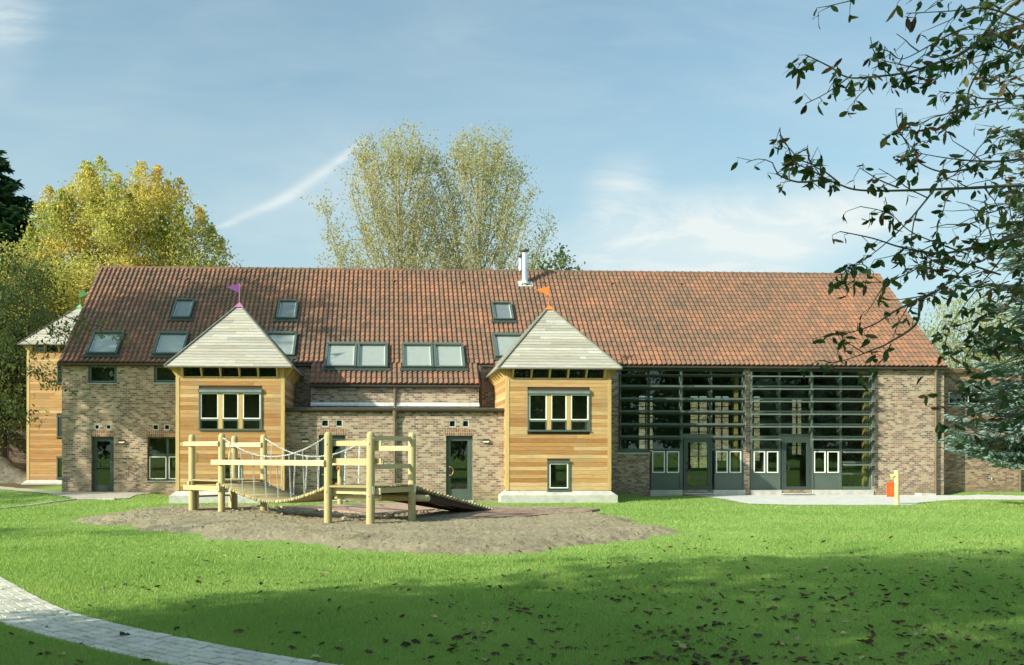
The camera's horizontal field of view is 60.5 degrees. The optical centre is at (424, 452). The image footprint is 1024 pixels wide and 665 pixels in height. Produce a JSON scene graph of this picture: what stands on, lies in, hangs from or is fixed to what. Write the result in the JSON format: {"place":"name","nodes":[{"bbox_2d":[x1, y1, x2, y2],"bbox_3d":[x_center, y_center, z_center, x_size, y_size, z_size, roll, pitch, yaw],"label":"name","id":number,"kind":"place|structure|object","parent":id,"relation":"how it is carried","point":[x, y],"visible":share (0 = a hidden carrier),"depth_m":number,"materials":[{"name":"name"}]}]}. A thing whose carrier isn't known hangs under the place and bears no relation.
{"place":"outdoors","nodes":[
{"label":"outdoors","id":0,"kind":"place"},
{"bbox_2d":[0,486,148,498],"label":"gravel path","id":1,"kind":"structure","parent":0,"point":[116,495],"depth_m":31.62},
{"bbox_2d":[0,577,337,664],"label":"paved path","id":2,"kind":"structure","parent":0,"point":[136,640],"depth_m":7.92,"materials":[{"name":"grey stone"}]},
{"bbox_2d":[0,463,1023,664],"bbox_3d":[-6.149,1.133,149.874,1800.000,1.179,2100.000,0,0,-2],"label":"lawn","id":3,"kind":"structure","parent":0,"point":[52,487],"depth_m":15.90,"materials":[{"name":"plant"}]},
{"bbox_2d":[0,456,29,483],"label":"soil heap","id":4,"kind":"object","parent":3,"relation":"on","point":[11,471],"visible":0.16,"depth_m":42.20,"materials":[{"name":"brown soil"}]},
{"bbox_2d":[7,420,26,462],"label":"garden wall","id":5,"kind":"structure","parent":3,"relation":"on","point":[17,454],"depth_m":46.16,"materials":[{"name":"brick"}]},
{"bbox_2d":[8,297,67,420],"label":"holly tree","id":6,"kind":"object","parent":3,"relation":"on","point":[23,355],"depth_m":48.51,"materials":[{"name":"green plant"}]},
{"bbox_2d":[0,150,76,420],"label":"dark conifer","id":7,"kind":"object","parent":3,"relation":"on","point":[13,212],"visible":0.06,"depth_m":52.10,"materials":[{"name":"green plant"}]},
{"bbox_2d":[0,221,81,457],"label":"ash tree","id":8,"kind":"object","parent":3,"relation":"on","point":[7,377],"visible":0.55,"depth_m":42.76,"materials":[{"name":"green plant"}]},
{"bbox_2d":[17,291,87,484],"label":"timber tower","id":9,"kind":"structure","parent":3,"relation":"on","point":[44,453],"depth_m":40.61,"materials":[{"name":"brown wood"}]},
{"bbox_2d":[56,364,61,383],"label":"window","id":10,"kind":"structure","parent":9,"relation":"in","point":[56,364],"depth_m":40.60,"materials":[{"name":"grey paint"}]},
{"bbox_2d":[56,415,61,436],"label":"window","id":11,"kind":"structure","parent":9,"relation":"in","point":[57,416],"depth_m":40.60,"materials":[{"name":"grey paint"}]},
{"bbox_2d":[56,457,61,478],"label":"window","id":12,"kind":"structure","parent":9,"relation":"in","point":[58,477],"depth_m":40.60,"materials":[{"name":"grey paint"}]},
{"bbox_2d":[0,498,115,508],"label":"kerb edging","id":13,"kind":"object","parent":3,"relation":"on","point":[64,500],"visible":0.71,"depth_m":29.91,"materials":[{"name":"concrete"}]},
{"bbox_2d":[0,236,134,431],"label":"cherry tree","id":14,"kind":"object","parent":3,"relation":"on","point":[49,382],"visible":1,"depth_m":30.72,"materials":[{"name":"green plant"}]},
{"bbox_2d":[0,155,243,389],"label":"maple tree","id":15,"kind":"object","parent":3,"relation":"on","point":[112,212],"visible":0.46,"depth_m":47.00,"materials":[{"name":"yellow plant"}]},
{"bbox_2d":[164,283,303,502],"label":"timber tower","id":16,"kind":"structure","parent":3,"relation":"on","point":[237,373],"depth_m":29.30,"materials":[{"name":"brown wood"}]},
{"bbox_2d":[198,388,262,430],"bbox_3d":[-6.510,-1.443,29.281,2.147,1.401,0.193,0,0,-2],"label":"window","id":17,"kind":"structure","parent":16,"relation":"in","point":[220,419],"depth_m":29.22,"materials":[{"name":"grey paint"}]},
{"bbox_2d":[225,465,240,491],"bbox_3d":[-6.531,0.790,29.287,0.799,1.028,0.180,0,0,-2],"label":"window","id":18,"kind":"structure","parent":16,"relation":"in","point":[239,466],"depth_m":29.25,"materials":[{"name":"grey paint"}]},
{"bbox_2d":[335,466,343,503],"bbox_3d":[-2.705,1.205,27.877,0.310,1.572,0.236,0,0,-2],"label":"play post","id":19,"kind":"object","parent":3,"relation":"on","point":[339,478],"visible":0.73,"depth_m":27.84,"materials":[{"name":"beige wood"}]},
{"bbox_2d":[71,503,679,554],"bbox_3d":[-1.073,1.616,21.947,15.013,0.265,12.296,0,0,44],"label":"soil patch","id":20,"kind":"object","parent":3,"relation":"on","point":[448,544],"visible":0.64,"depth_m":18.14,"materials":[{"name":"brown soil"}]},
{"bbox_2d":[178,505,259,509],"bbox_3d":[-5.639,1.573,24.529,1.176,0.070,2.892,0,0,39],"label":"safety mat","id":21,"kind":"object","parent":20,"relation":"on","point":[244,506],"visible":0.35,"depth_m":24.46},
{"bbox_2d":[256,508,287,513],"bbox_3d":[-4.058,1.497,22.116,1.183,0.171,0.681,0,0,44],"label":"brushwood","id":22,"kind":"object","parent":20,"relation":"on","point":[270,510],"visible":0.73,"depth_m":21.94,"materials":[{"name":"brown plant"}]},
{"bbox_2d":[183,431,493,523],"bbox_3d":[-1.879,0.800,23.221,7.135,2.595,6.001,0,0,44],"label":"climbing frame","id":23,"kind":"object","parent":20,"relation":"on","point":[264,492],"visible":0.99,"depth_m":20.82,"materials":[{"name":"wood"}]},
{"bbox_2d":[280,503,441,514],"bbox_3d":[-1.093,1.565,25.207,4.791,0.107,3.999,0,0,-37],"label":"safety mat","id":24,"kind":"object","parent":20,"relation":"on","point":[383,508],"visible":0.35,"depth_m":24.32,"materials":[{"name":"rubber"}]},
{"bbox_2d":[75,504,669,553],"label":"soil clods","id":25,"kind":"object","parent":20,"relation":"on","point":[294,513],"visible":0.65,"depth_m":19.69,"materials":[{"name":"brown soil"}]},
{"bbox_2d":[385,511,394,516],"bbox_3d":[-0.852,1.561,21.589,0.229,0.224,0.254,0,0,14],"label":"stone","id":26,"kind":"object","parent":20,"relation":"on","point":[389,513],"visible":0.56,"depth_m":21.52,"materials":[{"name":"grey stone"}]},
{"bbox_2d":[430,506,599,518],"bbox_3d":[2.478,1.577,22.753,2.897,0.100,5.169,0,0,37],"label":"safety mat","id":27,"kind":"object","parent":20,"relation":"on","point":[513,512],"visible":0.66,"depth_m":22.41,"materials":[{"name":"rubber"}]},
{"bbox_2d":[294,117,468,268],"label":"poplar tree","id":28,"kind":"object","parent":3,"relation":"on","point":[408,247],"visible":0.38,"depth_m":68.69,"materials":[{"name":"green plant"}]},
{"bbox_2d":[285,402,504,501],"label":"brick wing","id":29,"kind":"structure","parent":3,"relation":"on","point":[459,453],"depth_m":30.09,"materials":[{"name":"brown brick"}]},
{"bbox_2d":[321,420,328,426],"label":"vent window","id":30,"kind":"structure","parent":29,"relation":"in","point":[324,423],"depth_m":30.01,"materials":[{"name":"white glass"}]},
{"bbox_2d":[319,435,345,500],"bbox_3d":[-3.185,0.539,30.040,0.961,2.274,0.270,0,0,-2],"label":"door","id":31,"kind":"structure","parent":29,"relation":"in","point":[334,437],"depth_m":30.08,"materials":[{"name":"grey paint"}]},
{"bbox_2d":[336,420,342,426],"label":"vent window","id":32,"kind":"structure","parent":29,"relation":"in","point":[339,423],"depth_m":30.03,"materials":[{"name":"white glass"}]},
{"bbox_2d":[449,420,455,426],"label":"vent window","id":33,"kind":"structure","parent":29,"relation":"in","point":[452,423],"depth_m":30.19,"materials":[{"name":"white glass"}]},
{"bbox_2d":[446,436,473,501],"bbox_3d":[1.203,0.558,30.220,0.972,2.284,0.270,0,0,-2],"label":"door","id":34,"kind":"structure","parent":29,"relation":"in","point":[464,494],"depth_m":30.27,"materials":[{"name":"grey paint"}]},
{"bbox_2d":[462,420,468,426],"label":"vent window","id":35,"kind":"structure","parent":29,"relation":"in","point":[465,423],"depth_m":30.21,"materials":[{"name":"white glass"}]},
{"bbox_2d":[403,120,560,269],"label":"poplar tree","id":36,"kind":"object","parent":3,"relation":"on","point":[502,235],"visible":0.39,"depth_m":69.15,"materials":[{"name":"green plant"}]},
{"bbox_2d":[57,249,949,496],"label":"brick barn","id":37,"kind":"structure","parent":3,"relation":"on","point":[671,343],"depth_m":34.24,"materials":[{"name":"brick"}]},
{"bbox_2d":[87,366,116,383],"bbox_3d":[-12.061,-2.924,32.668,1.108,0.731,0.170,0,0,-2],"label":"window","id":38,"kind":"structure","parent":37,"relation":"in","point":[90,382],"depth_m":32.66,"materials":[{"name":"grey paint"}]},
{"bbox_2d":[92,437,113,491],"bbox_3d":[-12.063,0.442,32.746,0.825,2.076,0.154,0,0,-2],"label":"door","id":39,"kind":"structure","parent":37,"relation":"in","point":[95,488],"depth_m":32.75,"materials":[{"name":"grey paint"}]},
{"bbox_2d":[82,330,124,357],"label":"roof window","id":40,"kind":"structure","parent":37,"relation":"in","point":[99,347],"depth_m":33.07,"materials":[{"name":"clear glass"}]},
{"bbox_2d":[153,424,158,429],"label":"vent window","id":41,"kind":"structure","parent":37,"relation":"in","point":[155,426],"depth_m":32.74,"materials":[{"name":"white glass"}]},
{"bbox_2d":[146,437,175,481],"bbox_3d":[-9.835,0.263,32.794,1.210,1.688,0.220,0,0,-2],"label":"window","id":42,"kind":"structure","parent":37,"relation":"in","point":[167,478],"depth_m":32.82,"materials":[{"name":"grey paint"}]},
{"bbox_2d":[153,366,175,383],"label":"window","id":43,"kind":"structure","parent":37,"relation":"in","point":[155,367],"depth_m":32.74,"materials":[{"name":"grey paint"}]},
{"bbox_2d":[164,424,169,429],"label":"vent window","id":44,"kind":"structure","parent":37,"relation":"in","point":[166,426],"depth_m":32.74,"materials":[{"name":"white glass"}]},
{"bbox_2d":[149,331,189,358],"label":"roof window","id":45,"kind":"structure","parent":37,"relation":"in","point":[168,343],"depth_m":33.28,"materials":[{"name":"clear glass"}]},
{"bbox_2d":[167,298,194,321],"bbox_3d":[-9.685,-5.706,34.944,0.970,1.106,1.076,0,0,-2],"label":"roof window","id":46,"kind":"structure","parent":37,"relation":"in","point":[182,310],"depth_m":34.89,"materials":[{"name":"glass"}]},
{"bbox_2d":[266,331,297,359],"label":"roof window","id":47,"kind":"structure","parent":37,"relation":"in","point":[286,340],"depth_m":33.65,"materials":[{"name":"glass"}]},
{"bbox_2d":[273,299,298,322],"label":"roof window","id":48,"kind":"structure","parent":37,"relation":"in","point":[287,309],"depth_m":35.06,"materials":[{"name":"glass"}]},
{"bbox_2d":[322,341,356,371],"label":"roof window","id":49,"kind":"structure","parent":37,"relation":"in","point":[339,356],"depth_m":33.00,"materials":[{"name":"glass"}]},
{"bbox_2d":[354,342,389,371],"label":"roof window","id":50,"kind":"structure","parent":37,"relation":"in","point":[371,356],"depth_m":33.03,"materials":[{"name":"glass"}]},
{"bbox_2d":[400,342,435,371],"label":"roof window","id":51,"kind":"structure","parent":37,"relation":"in","point":[416,356],"depth_m":33.14,"materials":[{"name":"glass"}]},
{"bbox_2d":[432,342,467,371],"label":"roof window","id":52,"kind":"structure","parent":37,"relation":"in","point":[448,356],"depth_m":33.18,"materials":[{"name":"clear glass"}]},
{"bbox_2d":[491,301,516,323],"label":"roof window","id":53,"kind":"structure","parent":37,"relation":"in","point":[502,311],"depth_m":35.43,"materials":[{"name":"glass"}]},
{"bbox_2d":[492,332,522,361],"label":"roof window","id":54,"kind":"structure","parent":37,"relation":"in","point":[502,342],"depth_m":33.99,"materials":[{"name":"clear glass"}]},
{"bbox_2d":[639,396,653,460],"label":"back window","id":55,"kind":"structure","parent":37,"relation":"in","point":[645,406],"depth_m":42.64,"materials":[{"name":"grey paint"}]},
{"bbox_2d":[683,438,713,493],"bbox_3d":[10.534,0.521,33.545,1.152,2.169,0.270,0,0,-2],"label":"door","id":56,"kind":"structure","parent":37,"relation":"in","point":[685,440],"depth_m":33.59,"materials":[{"name":"grey paint"}]},
{"bbox_2d":[693,475,703,485],"bbox_3d":[10.940,1.242,34.785,0.340,0.660,0.334,0,0,-2],"label":"child chair","id":57,"kind":"object","parent":37,"relation":"on","point":[696,477],"visible":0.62,"depth_m":34.92,"materials":[{"name":"green plastic"}]},
{"bbox_2d":[690,396,707,467],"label":"back window","id":58,"kind":"structure","parent":37,"relation":"in","point":[698,407],"depth_m":42.74,"materials":[{"name":"grey paint"}]},
{"bbox_2d":[639,402,800,467],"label":"window","id":59,"kind":"structure","parent":37,"relation":"in","point":[702,451],"depth_m":52.74,"materials":[{"name":"glass"}]},
{"bbox_2d":[715,396,729,460],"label":"back window","id":60,"kind":"structure","parent":37,"relation":"in","point":[721,406],"depth_m":42.79,"materials":[{"name":"grey paint"}]},
{"bbox_2d":[753,396,760,460],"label":"back window","id":61,"kind":"structure","parent":37,"relation":"in","point":[753,396],"depth_m":42.86,"materials":[{"name":"grey paint"}]},
{"bbox_2d":[792,400,802,454],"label":"back window","id":62,"kind":"structure","parent":37,"relation":"in","point":[796,407],"depth_m":42.94,"materials":[{"name":"grey paint"}]},
{"bbox_2d":[781,438,813,493],"bbox_3d":[14.402,0.525,33.704,1.188,2.169,0.270,0,0,-2],"label":"door","id":63,"kind":"structure","parent":37,"relation":"in","point":[784,440],"depth_m":33.75,"materials":[{"name":"grey paint"}]},
{"bbox_2d":[0,535,1023,664],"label":"fallen leaves","id":64,"kind":"object","parent":3,"relation":"on","point":[626,662],"visible":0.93,"depth_m":8.29,"materials":[{"name":"brown plant"}]},
{"bbox_2d":[485,286,622,502],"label":"timber tower","id":65,"kind":"structure","parent":3,"relation":"on","point":[550,374],"depth_m":29.74,"materials":[{"name":"brown wood"}]},
{"bbox_2d":[527,390,590,431],"bbox_3d":[4.576,-1.422,29.736,2.186,1.414,0.193,0,0,-2],"label":"window","id":66,"kind":"structure","parent":65,"relation":"in","point":[568,394],"depth_m":29.68,"materials":[{"name":"grey paint"}]},
{"bbox_2d":[547,461,570,491],"bbox_3d":[4.569,0.802,29.742,0.823,1.044,0.180,0,0,-2],"label":"window","id":67,"kind":"structure","parent":65,"relation":"in","point":[549,463],"depth_m":29.68,"materials":[{"name":"grey paint"}]},
{"bbox_2d":[527,243,585,270],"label":"bushy tree","id":68,"kind":"object","parent":3,"relation":"on","point":[560,259],"visible":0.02,"depth_m":59.61,"materials":[{"name":"green plant"}]},
{"bbox_2d":[731,0,1023,463],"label":"walnut tree","id":69,"kind":"object","parent":3,"relation":"on","point":[984,42],"visible":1,"depth_m":7.54,"materials":[{"name":"green plant"}]},
{"bbox_2d":[906,284,1023,368],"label":"willow tree","id":70,"kind":"object","parent":3,"relation":"on","point":[965,351],"visible":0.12,"depth_m":57.09,"materials":[{"name":"green plant"}]},
{"bbox_2d":[934,102,1023,470],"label":"blue spruce","id":71,"kind":"object","parent":3,"relation":"on","point":[1002,457],"visible":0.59,"depth_m":26.29,"materials":[{"name":"green plant"}]},
{"bbox_2d":[944,369,1023,493],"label":"brick annex","id":72,"kind":"object","parent":3,"relation":"on","point":[962,474],"visible":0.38,"depth_m":34.78,"materials":[{"name":"brown brick"}]},
{"bbox_2d":[948,390,993,404],"bbox_3d":[22.111,-2.186,34.911,2.497,0.611,0.090,0,0,-2],"label":"window","id":73,"kind":"structure","parent":72,"relation":"in","point":[949,391],"depth_m":34.83,"materials":[{"name":"white paint"}]},
{"bbox_2d":[0,0,1023,400],"label":"sky","id":74,"kind":"structure","parent":0,"point":[635,117],"materials":[{"name":"blue"}]},
{"bbox_2d":[693,495,1023,504],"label":"terrace pavement","id":75,"kind":"structure","parent":0,"point":[831,499],"depth_m":31.67,"materials":[{"name":"grey concrete"}]},
{"bbox_2d":[887,470,898,503],"bbox_3d":[15.436,1.296,28.727,0.415,1.438,0.163,0,0,-2],"label":"play post","id":76,"kind":"object","parent":75,"relation":"on","point":[894,489],"visible":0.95,"depth_m":28.69,"materials":[{"name":"yellow wood"}]},
{"bbox_2d":[915,493,935,495],"bbox_3d":[19.243,1.692,33.492,0.558,0.258,0.450,0,0,-2],"label":"concrete step","id":77,"kind":"object","parent":75,"relation":"on","point":[926,494],"visible":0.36,"depth_m":33.28,"materials":[{"name":"grey concrete"}]}
]}

